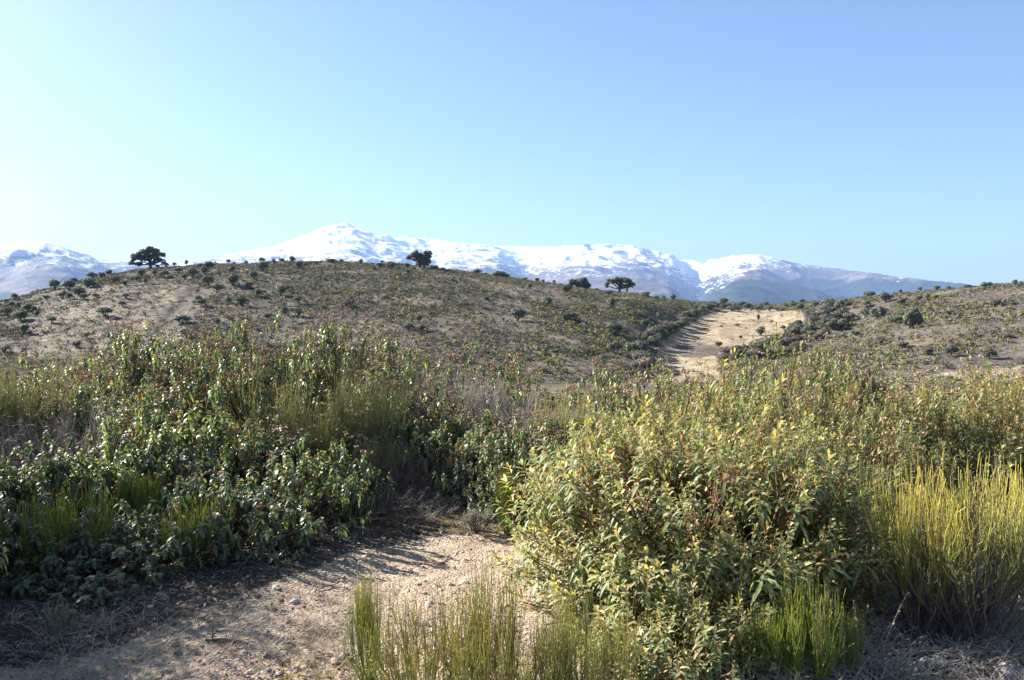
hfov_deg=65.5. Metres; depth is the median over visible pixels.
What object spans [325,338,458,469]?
rockrose shrub
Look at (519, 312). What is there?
oak bush
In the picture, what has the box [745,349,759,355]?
grey bush
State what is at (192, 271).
grey bush
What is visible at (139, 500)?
broom shrub
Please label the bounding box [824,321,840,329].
oak bush
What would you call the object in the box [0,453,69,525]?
rockrose shrub
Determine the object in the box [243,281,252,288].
grey bush
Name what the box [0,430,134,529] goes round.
rockrose shrub
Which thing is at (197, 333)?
rockrose shrub
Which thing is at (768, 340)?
grey bush
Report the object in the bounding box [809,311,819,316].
grey bush
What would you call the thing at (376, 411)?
broom shrub
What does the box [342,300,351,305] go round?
grey bush
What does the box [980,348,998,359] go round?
grey bush
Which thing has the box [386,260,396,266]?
oak bush
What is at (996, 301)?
oak bush
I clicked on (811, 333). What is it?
grey bush
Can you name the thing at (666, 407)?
bare shrub
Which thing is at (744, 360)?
rockrose shrub
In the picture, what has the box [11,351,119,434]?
rockrose shrub
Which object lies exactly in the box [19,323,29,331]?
oak bush
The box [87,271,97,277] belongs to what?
oak bush
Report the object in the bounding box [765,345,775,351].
grey bush
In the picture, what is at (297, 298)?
grey bush
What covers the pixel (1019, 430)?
narrow leaved shrub
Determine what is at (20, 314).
oak bush
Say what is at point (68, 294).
oak bush
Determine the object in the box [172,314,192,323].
oak bush
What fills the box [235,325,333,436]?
rockrose shrub
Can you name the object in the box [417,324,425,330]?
oak bush
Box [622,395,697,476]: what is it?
broom shrub
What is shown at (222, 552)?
rockrose shrub
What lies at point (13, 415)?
broom shrub
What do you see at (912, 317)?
holm oak
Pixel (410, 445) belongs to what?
rockrose shrub
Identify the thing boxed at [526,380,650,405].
rockrose shrub
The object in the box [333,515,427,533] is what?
dead branch
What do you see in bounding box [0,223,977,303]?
mountains
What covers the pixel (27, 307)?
oak bush
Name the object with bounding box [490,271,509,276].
holm oak
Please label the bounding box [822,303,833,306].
leafless bush
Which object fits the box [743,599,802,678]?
broom shrub
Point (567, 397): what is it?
rockrose shrub
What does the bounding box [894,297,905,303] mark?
oak bush
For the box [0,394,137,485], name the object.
bare shrub
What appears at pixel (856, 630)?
dry stalk
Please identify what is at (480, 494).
rockrose shrub
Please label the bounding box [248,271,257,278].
oak bush
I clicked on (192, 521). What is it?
broom shrub
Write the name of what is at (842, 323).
grey bush
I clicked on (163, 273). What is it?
oak bush
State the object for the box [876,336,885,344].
grey bush
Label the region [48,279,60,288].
oak bush
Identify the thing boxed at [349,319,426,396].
rockrose shrub
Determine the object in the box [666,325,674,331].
grey bush
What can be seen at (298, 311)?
grey bush
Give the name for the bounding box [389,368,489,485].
rockrose shrub
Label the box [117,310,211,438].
rockrose shrub
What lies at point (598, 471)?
narrow leaved shrub
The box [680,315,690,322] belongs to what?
leafless bush
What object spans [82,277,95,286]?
oak bush
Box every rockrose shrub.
[0,341,64,447]
[0,366,85,404]
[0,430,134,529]
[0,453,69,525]
[0,492,114,598]
[0,499,43,568]
[0,501,8,572]
[0,536,164,616]
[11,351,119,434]
[17,393,221,534]
[34,337,145,468]
[37,345,164,408]
[59,511,239,580]
[79,310,169,450]
[81,358,229,485]
[93,469,314,584]
[112,385,288,515]
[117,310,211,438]
[119,321,287,481]
[147,331,244,453]
[154,321,252,412]
[184,296,301,440]
[197,404,332,511]
[209,432,375,550]
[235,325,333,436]
[255,311,349,425]
[262,390,391,502]
[264,432,396,531]
[284,302,402,441]
[311,394,441,490]
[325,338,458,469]
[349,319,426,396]
[369,338,442,401]
[382,320,457,416]
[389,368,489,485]
[398,394,528,498]
[421,399,521,479]
[425,416,544,509]
[439,326,527,436]
[456,463,533,519]
[461,380,562,409]
[475,409,561,517]
[486,342,549,438]
[496,409,584,470]
[504,386,596,411]
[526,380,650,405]
[565,359,652,444]
[569,353,643,432]
[609,348,706,422]
[650,361,732,426]
[696,338,789,423]
[778,329,842,436]
[797,341,872,454]
[843,342,898,458]
[865,365,994,418]
[932,358,1023,411]
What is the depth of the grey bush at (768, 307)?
253.96 m
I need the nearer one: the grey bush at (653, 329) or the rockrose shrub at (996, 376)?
the rockrose shrub at (996, 376)
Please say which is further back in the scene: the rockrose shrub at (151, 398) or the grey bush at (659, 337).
the grey bush at (659, 337)
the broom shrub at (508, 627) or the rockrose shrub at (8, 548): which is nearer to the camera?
the broom shrub at (508, 627)
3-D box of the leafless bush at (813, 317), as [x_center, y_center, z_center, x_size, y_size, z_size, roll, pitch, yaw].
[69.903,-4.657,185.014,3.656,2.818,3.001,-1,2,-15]
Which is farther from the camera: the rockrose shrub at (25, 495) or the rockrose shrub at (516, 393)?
the rockrose shrub at (516, 393)
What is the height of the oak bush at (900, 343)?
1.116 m
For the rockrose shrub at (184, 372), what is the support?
on the ground at (728, 331)
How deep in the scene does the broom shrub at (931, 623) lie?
4.02 m
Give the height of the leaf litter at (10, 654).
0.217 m
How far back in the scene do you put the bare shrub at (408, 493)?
6.74 m
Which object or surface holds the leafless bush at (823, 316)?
on the ground at (728, 331)
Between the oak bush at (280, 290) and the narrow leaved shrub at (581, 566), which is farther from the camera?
the oak bush at (280, 290)
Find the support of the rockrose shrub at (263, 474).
on the ground at (728, 331)
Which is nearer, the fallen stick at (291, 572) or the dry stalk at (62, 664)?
the dry stalk at (62, 664)
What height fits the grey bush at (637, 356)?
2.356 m
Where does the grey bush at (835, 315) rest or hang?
on the ground at (728, 331)
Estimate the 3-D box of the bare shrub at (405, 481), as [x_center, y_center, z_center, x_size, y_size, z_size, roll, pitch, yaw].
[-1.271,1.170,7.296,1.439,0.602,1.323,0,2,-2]
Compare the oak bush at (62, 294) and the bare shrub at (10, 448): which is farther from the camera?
the oak bush at (62, 294)
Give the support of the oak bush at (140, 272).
on the ground at (728, 331)
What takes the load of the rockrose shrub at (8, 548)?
on the ground at (728, 331)
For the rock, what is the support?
on the ground at (728, 331)
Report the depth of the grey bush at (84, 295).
155.53 m
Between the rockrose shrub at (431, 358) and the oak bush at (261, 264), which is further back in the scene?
the oak bush at (261, 264)
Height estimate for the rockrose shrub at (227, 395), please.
1.776 m
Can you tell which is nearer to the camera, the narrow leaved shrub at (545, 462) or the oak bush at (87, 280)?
the narrow leaved shrub at (545, 462)
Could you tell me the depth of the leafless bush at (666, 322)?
179.86 m
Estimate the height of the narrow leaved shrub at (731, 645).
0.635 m
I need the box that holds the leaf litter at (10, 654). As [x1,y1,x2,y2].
[0,495,1023,679]
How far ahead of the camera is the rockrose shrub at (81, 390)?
8.15 m
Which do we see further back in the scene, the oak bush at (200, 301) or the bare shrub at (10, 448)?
the oak bush at (200, 301)
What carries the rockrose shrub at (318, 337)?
on the ground at (728, 331)
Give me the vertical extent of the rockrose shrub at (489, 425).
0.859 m
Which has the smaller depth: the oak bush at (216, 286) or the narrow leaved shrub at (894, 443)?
the narrow leaved shrub at (894, 443)
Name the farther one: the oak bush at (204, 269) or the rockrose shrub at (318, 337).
the oak bush at (204, 269)
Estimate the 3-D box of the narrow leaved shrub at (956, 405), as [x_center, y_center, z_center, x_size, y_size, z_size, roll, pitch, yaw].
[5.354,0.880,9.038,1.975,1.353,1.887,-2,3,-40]
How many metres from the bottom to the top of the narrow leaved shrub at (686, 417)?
1.447 m
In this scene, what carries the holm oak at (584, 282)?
on the ground at (728, 331)
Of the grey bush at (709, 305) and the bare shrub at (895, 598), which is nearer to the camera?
the bare shrub at (895, 598)
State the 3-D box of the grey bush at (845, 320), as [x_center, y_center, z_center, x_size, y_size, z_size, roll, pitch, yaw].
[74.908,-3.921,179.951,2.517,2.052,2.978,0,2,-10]
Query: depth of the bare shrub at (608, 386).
15.04 m
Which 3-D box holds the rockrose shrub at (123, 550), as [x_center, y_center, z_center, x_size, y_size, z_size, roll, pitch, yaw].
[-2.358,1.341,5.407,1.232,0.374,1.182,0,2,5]
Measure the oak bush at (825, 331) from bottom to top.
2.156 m
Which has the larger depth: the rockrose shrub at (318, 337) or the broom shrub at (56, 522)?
the rockrose shrub at (318, 337)
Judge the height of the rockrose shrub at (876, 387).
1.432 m
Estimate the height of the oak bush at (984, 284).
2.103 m
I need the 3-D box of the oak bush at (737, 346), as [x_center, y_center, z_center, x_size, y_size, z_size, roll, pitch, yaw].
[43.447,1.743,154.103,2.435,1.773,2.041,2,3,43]
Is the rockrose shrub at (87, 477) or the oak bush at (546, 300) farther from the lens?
the oak bush at (546, 300)
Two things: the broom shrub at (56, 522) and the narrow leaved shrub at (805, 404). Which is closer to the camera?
the broom shrub at (56, 522)
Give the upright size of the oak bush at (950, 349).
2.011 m
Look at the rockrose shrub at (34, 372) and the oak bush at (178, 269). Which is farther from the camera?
the oak bush at (178, 269)
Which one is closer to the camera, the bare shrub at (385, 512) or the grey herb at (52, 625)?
the grey herb at (52, 625)
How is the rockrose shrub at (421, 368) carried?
on the ground at (728, 331)
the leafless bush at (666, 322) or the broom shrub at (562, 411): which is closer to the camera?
the broom shrub at (562, 411)
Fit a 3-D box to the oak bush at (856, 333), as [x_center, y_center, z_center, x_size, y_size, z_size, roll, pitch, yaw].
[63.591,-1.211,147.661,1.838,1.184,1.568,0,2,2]
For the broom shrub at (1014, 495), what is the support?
on the ground at (728, 331)
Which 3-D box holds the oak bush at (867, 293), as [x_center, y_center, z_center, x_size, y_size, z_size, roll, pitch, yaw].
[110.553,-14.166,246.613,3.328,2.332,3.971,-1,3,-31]
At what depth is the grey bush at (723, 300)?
275.11 m
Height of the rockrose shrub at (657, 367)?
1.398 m
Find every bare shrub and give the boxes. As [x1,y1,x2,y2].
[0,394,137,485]
[0,406,100,492]
[293,491,401,525]
[317,432,443,507]
[321,480,467,528]
[373,436,475,501]
[405,356,514,457]
[456,369,552,443]
[575,382,677,405]
[641,390,699,425]
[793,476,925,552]
[873,546,1023,641]
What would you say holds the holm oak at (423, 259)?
on the ground at (728, 331)
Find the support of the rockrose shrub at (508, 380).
on the ground at (728, 331)
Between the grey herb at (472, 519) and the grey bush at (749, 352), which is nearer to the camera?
the grey herb at (472, 519)
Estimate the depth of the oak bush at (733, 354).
136.68 m
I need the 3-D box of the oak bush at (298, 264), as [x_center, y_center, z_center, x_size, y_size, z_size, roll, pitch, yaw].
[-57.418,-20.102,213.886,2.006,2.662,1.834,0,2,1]
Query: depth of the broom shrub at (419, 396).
9.72 m
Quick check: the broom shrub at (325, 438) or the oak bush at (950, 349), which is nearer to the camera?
the broom shrub at (325, 438)
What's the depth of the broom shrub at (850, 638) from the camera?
3.64 m
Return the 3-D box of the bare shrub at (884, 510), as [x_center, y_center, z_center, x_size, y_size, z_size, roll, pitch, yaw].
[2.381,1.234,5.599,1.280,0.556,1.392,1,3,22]
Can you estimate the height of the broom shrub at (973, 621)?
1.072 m
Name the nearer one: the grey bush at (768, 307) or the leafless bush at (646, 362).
the leafless bush at (646, 362)
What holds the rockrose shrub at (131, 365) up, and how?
on the ground at (728, 331)
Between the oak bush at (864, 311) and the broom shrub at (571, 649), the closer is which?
the broom shrub at (571, 649)
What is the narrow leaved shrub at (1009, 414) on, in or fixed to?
on the ground at (728, 331)
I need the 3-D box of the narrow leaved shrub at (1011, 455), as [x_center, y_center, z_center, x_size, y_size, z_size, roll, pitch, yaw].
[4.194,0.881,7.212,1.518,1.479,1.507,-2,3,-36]
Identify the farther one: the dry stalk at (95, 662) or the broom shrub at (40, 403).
the broom shrub at (40, 403)
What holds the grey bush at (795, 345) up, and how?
on the ground at (728, 331)
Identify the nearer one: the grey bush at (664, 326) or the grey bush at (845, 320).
the grey bush at (664, 326)
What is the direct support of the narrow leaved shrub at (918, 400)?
on the ground at (728, 331)
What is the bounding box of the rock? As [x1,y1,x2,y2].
[993,661,1023,679]
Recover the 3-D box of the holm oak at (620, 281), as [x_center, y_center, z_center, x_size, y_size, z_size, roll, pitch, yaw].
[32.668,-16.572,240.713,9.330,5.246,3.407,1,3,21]
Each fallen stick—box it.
[205,625,240,641]
[286,570,314,574]
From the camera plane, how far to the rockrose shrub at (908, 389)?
14.13 m
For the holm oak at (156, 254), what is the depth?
219.33 m
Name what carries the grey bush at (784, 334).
on the ground at (728, 331)
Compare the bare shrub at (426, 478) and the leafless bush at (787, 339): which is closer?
the bare shrub at (426, 478)
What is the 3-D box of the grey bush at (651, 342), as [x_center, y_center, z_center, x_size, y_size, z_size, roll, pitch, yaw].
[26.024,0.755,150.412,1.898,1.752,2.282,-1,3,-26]
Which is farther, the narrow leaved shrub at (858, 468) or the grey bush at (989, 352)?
the grey bush at (989, 352)
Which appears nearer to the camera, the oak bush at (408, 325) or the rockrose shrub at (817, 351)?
the rockrose shrub at (817, 351)
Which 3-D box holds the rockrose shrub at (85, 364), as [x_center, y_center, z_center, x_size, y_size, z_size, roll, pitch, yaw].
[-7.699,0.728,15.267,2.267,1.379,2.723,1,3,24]
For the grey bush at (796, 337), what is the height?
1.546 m
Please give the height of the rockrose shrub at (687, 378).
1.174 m
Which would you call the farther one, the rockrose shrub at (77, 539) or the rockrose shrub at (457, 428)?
the rockrose shrub at (457, 428)
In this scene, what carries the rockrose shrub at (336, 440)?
on the ground at (728, 331)
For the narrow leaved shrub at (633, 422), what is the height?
1.294 m
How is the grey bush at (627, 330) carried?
on the ground at (728, 331)
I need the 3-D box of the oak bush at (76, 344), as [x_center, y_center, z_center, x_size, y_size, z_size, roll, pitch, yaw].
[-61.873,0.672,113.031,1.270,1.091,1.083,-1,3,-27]
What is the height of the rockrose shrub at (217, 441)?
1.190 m
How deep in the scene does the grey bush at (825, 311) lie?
194.47 m
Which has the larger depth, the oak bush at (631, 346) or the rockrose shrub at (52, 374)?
the oak bush at (631, 346)
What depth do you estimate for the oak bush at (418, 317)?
140.93 m
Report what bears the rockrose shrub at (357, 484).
on the ground at (728, 331)
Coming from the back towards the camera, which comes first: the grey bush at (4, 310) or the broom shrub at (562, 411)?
the grey bush at (4, 310)
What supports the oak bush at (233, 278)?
on the ground at (728, 331)
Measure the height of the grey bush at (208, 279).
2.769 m
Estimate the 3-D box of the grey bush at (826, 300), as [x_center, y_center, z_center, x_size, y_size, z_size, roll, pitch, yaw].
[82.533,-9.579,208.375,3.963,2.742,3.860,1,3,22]
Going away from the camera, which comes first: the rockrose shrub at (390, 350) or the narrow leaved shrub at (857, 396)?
the narrow leaved shrub at (857, 396)
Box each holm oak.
[128,246,168,268]
[406,250,432,267]
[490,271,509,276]
[567,277,591,288]
[604,277,635,291]
[869,306,886,316]
[902,307,923,328]
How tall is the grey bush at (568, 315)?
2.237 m
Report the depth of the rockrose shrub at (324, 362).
9.72 m
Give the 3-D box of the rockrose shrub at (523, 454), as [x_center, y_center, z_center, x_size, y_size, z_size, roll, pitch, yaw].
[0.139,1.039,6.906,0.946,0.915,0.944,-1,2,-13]
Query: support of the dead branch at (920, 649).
on the ground at (728, 331)
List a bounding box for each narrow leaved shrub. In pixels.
[488,358,913,660]
[523,418,619,524]
[530,409,697,574]
[547,389,750,566]
[548,517,689,651]
[569,559,771,679]
[597,358,763,512]
[655,350,802,446]
[657,359,865,507]
[667,561,784,679]
[692,401,920,581]
[718,319,861,457]
[781,355,951,490]
[819,391,987,536]
[825,359,1023,511]
[869,355,1023,513]
[903,359,1023,449]
[928,373,1023,504]
[995,404,1023,471]
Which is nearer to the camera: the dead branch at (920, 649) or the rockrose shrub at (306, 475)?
the dead branch at (920, 649)
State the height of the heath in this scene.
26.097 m
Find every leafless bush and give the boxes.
[630,361,642,369]
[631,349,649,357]
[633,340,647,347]
[638,356,653,368]
[642,329,654,336]
[658,320,676,325]
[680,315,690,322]
[717,346,733,352]
[783,335,792,345]
[804,314,819,323]
[816,305,827,310]
[819,314,828,321]
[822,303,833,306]
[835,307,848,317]
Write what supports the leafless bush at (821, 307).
on the ground at (728, 331)
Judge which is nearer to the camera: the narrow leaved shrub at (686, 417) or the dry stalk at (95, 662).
the dry stalk at (95, 662)
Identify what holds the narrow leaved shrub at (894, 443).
on the ground at (728, 331)
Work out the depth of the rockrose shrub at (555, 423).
7.92 m
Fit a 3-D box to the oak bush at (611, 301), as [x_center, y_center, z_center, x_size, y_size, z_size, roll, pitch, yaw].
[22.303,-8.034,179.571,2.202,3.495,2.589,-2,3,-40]
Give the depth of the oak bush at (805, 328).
169.40 m
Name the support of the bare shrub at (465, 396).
on the ground at (728, 331)
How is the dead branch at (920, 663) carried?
on the ground at (728, 331)
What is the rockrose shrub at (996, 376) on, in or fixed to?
on the ground at (728, 331)
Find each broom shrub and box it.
[0,348,112,471]
[0,359,39,470]
[0,478,118,571]
[118,457,169,529]
[158,489,237,567]
[228,364,322,481]
[264,389,346,489]
[322,353,418,466]
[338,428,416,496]
[341,561,382,679]
[352,566,509,679]
[385,374,441,440]
[433,547,589,679]
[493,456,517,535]
[529,382,606,451]
[532,579,641,679]
[571,403,622,453]
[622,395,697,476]
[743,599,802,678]
[747,566,853,679]
[836,603,865,674]
[852,447,1023,651]
[877,481,981,645]
[960,451,1023,599]
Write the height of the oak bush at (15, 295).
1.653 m
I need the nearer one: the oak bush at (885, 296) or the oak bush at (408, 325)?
the oak bush at (408, 325)
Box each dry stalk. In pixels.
[57,655,67,678]
[86,655,98,679]
[316,580,323,621]
[851,600,859,667]
[877,591,909,671]
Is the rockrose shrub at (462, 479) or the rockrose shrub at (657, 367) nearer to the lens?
the rockrose shrub at (462, 479)
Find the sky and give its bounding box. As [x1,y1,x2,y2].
[0,0,1023,285]
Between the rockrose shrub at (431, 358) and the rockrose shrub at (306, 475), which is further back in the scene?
the rockrose shrub at (431, 358)
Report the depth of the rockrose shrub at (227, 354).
10.33 m
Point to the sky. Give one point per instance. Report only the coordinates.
(884, 137)
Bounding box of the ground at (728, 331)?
[0,261,1023,679]
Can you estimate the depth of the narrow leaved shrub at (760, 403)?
6.62 m
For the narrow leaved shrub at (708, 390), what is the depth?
8.02 m
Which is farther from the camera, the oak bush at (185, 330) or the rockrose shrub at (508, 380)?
the oak bush at (185, 330)
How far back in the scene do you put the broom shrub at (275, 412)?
7.57 m
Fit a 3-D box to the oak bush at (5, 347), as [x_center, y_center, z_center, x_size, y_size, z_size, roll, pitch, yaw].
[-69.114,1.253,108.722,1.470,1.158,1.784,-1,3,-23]
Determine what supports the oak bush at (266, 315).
on the ground at (728, 331)
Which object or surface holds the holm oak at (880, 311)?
on the ground at (728, 331)
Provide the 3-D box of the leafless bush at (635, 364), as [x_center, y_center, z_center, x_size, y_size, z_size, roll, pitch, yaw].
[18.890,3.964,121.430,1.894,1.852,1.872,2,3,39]
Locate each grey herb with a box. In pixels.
[42,597,83,643]
[460,507,493,531]
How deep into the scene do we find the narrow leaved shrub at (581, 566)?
4.19 m
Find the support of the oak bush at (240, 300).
on the ground at (728, 331)
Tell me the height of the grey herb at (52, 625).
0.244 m
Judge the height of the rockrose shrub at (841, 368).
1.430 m
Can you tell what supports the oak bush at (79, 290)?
on the ground at (728, 331)
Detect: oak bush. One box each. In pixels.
[0,345,10,351]
[10,309,28,320]
[11,293,17,299]
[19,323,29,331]
[20,303,31,310]
[47,316,56,322]
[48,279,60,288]
[57,291,66,298]
[61,279,75,289]
[65,292,72,298]
[71,341,80,347]
[72,286,85,294]
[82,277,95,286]
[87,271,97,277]
[136,269,145,274]
[156,270,169,276]
[172,267,182,272]
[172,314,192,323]
[178,328,193,338]
[194,298,205,305]
[200,265,208,273]
[204,261,214,268]
[212,283,220,291]
[226,273,238,285]
[235,295,249,306]
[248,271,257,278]
[254,289,262,295]
[255,260,268,270]
[263,312,272,319]
[275,285,285,295]
[281,305,288,314]
[295,260,301,267]
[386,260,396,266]
[402,323,414,330]
[415,314,422,320]
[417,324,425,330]
[509,307,526,320]
[542,296,552,307]
[606,297,615,308]
[606,320,626,335]
[607,340,621,352]
[623,341,647,351]
[640,318,650,327]
[731,353,741,358]
[732,344,741,351]
[755,327,765,334]
[801,326,811,333]
[819,328,830,336]
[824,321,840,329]
[836,300,844,304]
[851,330,859,335]
[861,307,872,316]
[863,291,875,296]
[879,291,893,302]
[885,315,902,322]
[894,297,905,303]
[896,341,909,347]
[923,347,932,355]
[941,344,959,356]
[980,281,993,287]
[989,298,1002,306]
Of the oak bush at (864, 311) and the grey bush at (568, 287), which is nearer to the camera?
the oak bush at (864, 311)
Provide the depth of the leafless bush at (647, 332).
156.02 m
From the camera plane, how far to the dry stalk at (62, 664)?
3.68 m
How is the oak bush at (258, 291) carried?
on the ground at (728, 331)
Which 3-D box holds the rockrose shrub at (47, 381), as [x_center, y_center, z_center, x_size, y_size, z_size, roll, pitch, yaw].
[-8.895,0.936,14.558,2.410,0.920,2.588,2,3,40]
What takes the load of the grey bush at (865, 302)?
on the ground at (728, 331)
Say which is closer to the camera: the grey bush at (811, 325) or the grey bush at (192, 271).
the grey bush at (811, 325)
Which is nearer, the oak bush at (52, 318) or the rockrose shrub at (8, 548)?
the rockrose shrub at (8, 548)
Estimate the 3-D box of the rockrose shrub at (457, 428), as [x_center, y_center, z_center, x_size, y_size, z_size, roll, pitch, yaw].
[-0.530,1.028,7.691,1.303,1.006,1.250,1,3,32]
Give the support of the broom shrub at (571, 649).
on the ground at (728, 331)
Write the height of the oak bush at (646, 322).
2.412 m
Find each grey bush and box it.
[0,307,12,315]
[80,293,87,299]
[96,307,113,315]
[109,275,119,280]
[118,301,125,306]
[186,268,197,275]
[201,275,213,284]
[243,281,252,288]
[293,295,302,301]
[293,307,303,315]
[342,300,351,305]
[558,311,578,320]
[561,285,571,291]
[621,326,630,333]
[632,353,653,361]
[646,338,658,345]
[646,339,655,346]
[647,326,660,332]
[648,335,663,344]
[654,324,668,328]
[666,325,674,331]
[676,320,686,327]
[704,303,714,309]
[719,298,727,303]
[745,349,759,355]
[761,338,773,343]
[764,306,773,310]
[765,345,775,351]
[780,332,792,337]
[789,343,800,348]
[792,335,801,340]
[803,323,816,327]
[806,330,815,334]
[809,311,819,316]
[816,309,831,315]
[820,298,834,304]
[827,306,835,312]
[829,312,841,318]
[836,321,846,328]
[838,318,848,323]
[841,312,854,320]
[861,301,870,306]
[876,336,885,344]
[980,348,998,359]
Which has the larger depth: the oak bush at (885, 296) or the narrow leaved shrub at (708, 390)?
the oak bush at (885, 296)
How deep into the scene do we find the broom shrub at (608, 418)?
8.09 m
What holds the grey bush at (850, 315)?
on the ground at (728, 331)
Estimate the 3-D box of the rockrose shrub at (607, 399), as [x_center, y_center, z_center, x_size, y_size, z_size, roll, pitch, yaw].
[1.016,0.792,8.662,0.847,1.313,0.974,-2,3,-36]
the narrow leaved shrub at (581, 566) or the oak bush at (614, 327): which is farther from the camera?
the oak bush at (614, 327)
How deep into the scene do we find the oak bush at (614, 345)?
130.58 m
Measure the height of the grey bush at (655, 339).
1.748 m
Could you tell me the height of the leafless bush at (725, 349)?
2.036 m
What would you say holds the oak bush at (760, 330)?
on the ground at (728, 331)
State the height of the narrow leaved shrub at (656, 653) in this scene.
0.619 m
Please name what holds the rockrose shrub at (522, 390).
on the ground at (728, 331)
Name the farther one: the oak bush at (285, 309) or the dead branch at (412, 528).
the oak bush at (285, 309)
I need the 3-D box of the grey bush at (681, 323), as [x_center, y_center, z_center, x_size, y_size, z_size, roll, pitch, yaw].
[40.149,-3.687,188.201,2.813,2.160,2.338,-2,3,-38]
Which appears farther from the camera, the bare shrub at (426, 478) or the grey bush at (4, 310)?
the grey bush at (4, 310)
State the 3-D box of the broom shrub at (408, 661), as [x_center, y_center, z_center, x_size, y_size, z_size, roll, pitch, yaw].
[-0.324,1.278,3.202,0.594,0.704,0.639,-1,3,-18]
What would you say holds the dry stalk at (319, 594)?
on the ground at (728, 331)
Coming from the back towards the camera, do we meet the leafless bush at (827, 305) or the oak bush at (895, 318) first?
the leafless bush at (827, 305)
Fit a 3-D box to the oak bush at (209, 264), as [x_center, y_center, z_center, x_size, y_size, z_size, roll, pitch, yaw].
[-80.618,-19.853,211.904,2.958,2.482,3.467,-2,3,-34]
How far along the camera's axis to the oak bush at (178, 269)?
201.23 m
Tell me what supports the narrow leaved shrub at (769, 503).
on the ground at (728, 331)
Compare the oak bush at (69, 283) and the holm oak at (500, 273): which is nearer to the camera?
the oak bush at (69, 283)
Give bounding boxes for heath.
[0,260,1023,395]
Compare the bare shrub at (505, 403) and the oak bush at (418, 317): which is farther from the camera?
the oak bush at (418, 317)
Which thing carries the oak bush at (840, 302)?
on the ground at (728, 331)
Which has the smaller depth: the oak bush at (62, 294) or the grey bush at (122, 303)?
the grey bush at (122, 303)
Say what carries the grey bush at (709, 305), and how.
on the ground at (728, 331)
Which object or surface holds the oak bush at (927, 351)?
on the ground at (728, 331)
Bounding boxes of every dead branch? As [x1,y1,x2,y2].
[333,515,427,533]
[884,639,953,663]
[913,655,965,676]
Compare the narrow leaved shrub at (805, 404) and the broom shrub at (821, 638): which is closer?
the broom shrub at (821, 638)
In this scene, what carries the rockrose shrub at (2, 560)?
on the ground at (728, 331)
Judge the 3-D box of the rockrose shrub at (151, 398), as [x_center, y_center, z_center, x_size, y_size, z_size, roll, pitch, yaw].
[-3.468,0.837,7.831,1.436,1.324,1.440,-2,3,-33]
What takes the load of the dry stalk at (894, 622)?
on the ground at (728, 331)
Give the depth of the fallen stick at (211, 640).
4.04 m
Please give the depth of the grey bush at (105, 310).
135.74 m
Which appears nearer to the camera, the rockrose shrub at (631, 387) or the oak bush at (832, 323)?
the rockrose shrub at (631, 387)
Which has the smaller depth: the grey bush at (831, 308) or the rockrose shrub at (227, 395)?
the rockrose shrub at (227, 395)
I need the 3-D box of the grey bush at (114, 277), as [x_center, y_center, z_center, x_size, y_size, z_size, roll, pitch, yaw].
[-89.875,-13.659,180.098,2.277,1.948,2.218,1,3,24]
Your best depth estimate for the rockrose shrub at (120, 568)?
4.75 m
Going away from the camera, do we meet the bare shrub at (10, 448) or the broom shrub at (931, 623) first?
the broom shrub at (931, 623)
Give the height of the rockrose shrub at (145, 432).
1.122 m
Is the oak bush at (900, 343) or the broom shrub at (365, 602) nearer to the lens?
the broom shrub at (365, 602)

